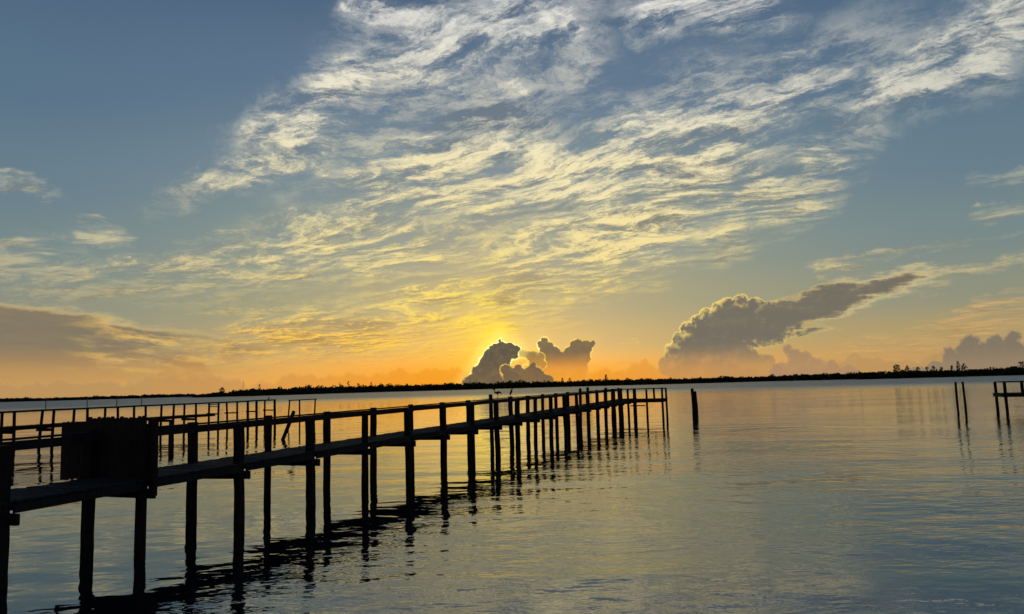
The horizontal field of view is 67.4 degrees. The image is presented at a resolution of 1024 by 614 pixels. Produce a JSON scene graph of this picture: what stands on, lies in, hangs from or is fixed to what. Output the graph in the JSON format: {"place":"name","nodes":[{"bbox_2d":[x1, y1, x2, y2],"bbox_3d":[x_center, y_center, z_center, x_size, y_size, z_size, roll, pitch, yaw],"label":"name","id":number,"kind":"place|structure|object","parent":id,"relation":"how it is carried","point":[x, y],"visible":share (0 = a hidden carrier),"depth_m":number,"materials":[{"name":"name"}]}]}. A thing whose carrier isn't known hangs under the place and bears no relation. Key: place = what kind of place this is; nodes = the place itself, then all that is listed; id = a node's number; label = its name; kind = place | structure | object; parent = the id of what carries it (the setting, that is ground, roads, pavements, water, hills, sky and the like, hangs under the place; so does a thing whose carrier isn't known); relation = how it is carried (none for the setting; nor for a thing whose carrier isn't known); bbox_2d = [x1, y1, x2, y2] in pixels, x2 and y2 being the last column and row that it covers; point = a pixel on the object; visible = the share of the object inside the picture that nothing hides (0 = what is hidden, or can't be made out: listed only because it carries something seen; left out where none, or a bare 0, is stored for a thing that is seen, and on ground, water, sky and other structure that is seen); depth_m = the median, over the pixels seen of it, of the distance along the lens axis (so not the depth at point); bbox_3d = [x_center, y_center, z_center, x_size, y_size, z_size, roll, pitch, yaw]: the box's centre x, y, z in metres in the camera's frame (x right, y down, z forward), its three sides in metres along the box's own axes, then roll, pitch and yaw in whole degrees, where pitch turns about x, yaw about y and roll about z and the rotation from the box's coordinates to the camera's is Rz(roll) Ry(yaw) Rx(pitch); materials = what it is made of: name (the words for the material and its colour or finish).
{"place":"outdoors","nodes":[
{"label":"outdoors","id":0,"kind":"place"},
{"bbox_2d":[9,375,1010,401],"bbox_3d":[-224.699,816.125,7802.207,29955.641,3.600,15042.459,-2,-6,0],"label":"shore","id":1,"kind":"structure","parent":0,"point":[561,386],"depth_m":1235.86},
{"bbox_2d":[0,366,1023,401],"bbox_3d":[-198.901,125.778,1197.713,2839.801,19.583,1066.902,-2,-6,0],"label":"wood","id":2,"kind":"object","parent":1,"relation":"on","point":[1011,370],"visible":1,"depth_m":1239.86,"materials":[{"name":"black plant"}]},
{"bbox_2d":[892,364,900,372],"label":"broadleaf tree","id":3,"kind":"object","parent":1,"relation":"on","point":[895,369],"visible":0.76,"depth_m":981.47,"materials":[{"name":"grey plant"}]},
{"bbox_2d":[0,375,1023,613],"bbox_3d":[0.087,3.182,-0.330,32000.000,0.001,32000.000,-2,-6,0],"label":"water","id":4,"kind":"structure","parent":0,"point":[884,496],"depth_m":19.05,"materials":[{"name":"grey liquid"}]},
{"bbox_2d":[0,395,275,441],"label":"pier","id":5,"kind":"structure","parent":4,"relation":"in","point":[40,427],"depth_m":60.34,"materials":[{"name":"brown wood"}]},
{"bbox_2d":[168,421,173,444],"bbox_3d":[-22.625,8.965,50.966,0.364,2.700,0.359,-2,-6,0],"label":"piling","id":6,"kind":"object","parent":4,"relation":"in","point":[170,439],"visible":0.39,"depth_m":50.87,"materials":[{"name":"brown wood"}]},
{"bbox_2d":[281,410,294,439],"bbox_3d":[-15.523,8.714,52.454,0.278,3.324,4.426,2,-7,-32],"label":"leaning piling","id":7,"kind":"object","parent":4,"relation":"in","point":[286,430],"visible":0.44,"depth_m":51.92,"materials":[{"name":"brown wood"}]},
{"bbox_2d":[288,399,315,423],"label":"lift frame","id":8,"kind":"object","parent":4,"relation":"in","point":[299,405],"visible":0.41,"depth_m":78.40,"materials":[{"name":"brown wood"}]},
{"bbox_2d":[0,387,667,587],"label":"pier","id":9,"kind":"structure","parent":4,"relation":"in","point":[112,456],"depth_m":19.25,"materials":[{"name":"brown wood"}]},
{"bbox_2d":[693,391,697,414],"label":"piling","id":10,"kind":"object","parent":4,"relation":"in","point":[695,403],"visible":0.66,"depth_m":72.94,"materials":[{"name":"brown wood"}]},
{"bbox_2d":[954,382,959,412],"bbox_3d":[37.294,8.160,64.240,0.265,3.773,0.225,-2,-6,0],"label":"piling","id":11,"kind":"object","parent":4,"relation":"in","point":[956,397],"visible":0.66,"depth_m":64.25,"materials":[{"name":"brown wood"}]},
{"bbox_2d":[961,382,966,412],"bbox_3d":[37.703,8.113,63.898,0.274,3.774,0.210,-2,-6,0],"label":"piling","id":12,"kind":"object","parent":4,"relation":"in","point":[964,399],"visible":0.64,"depth_m":63.87,"materials":[{"name":"brown wood"}]},
{"bbox_2d":[993,381,1023,411],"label":"dock","id":13,"kind":"object","parent":4,"relation":"in","point":[1005,394],"visible":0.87,"depth_m":63.47,"materials":[{"name":"brown wood"}]},
{"bbox_2d":[0,0,1023,398],"label":"sky","id":14,"kind":"structure","parent":0,"point":[197,197],"materials":[{"name":"blue"}]}
]}

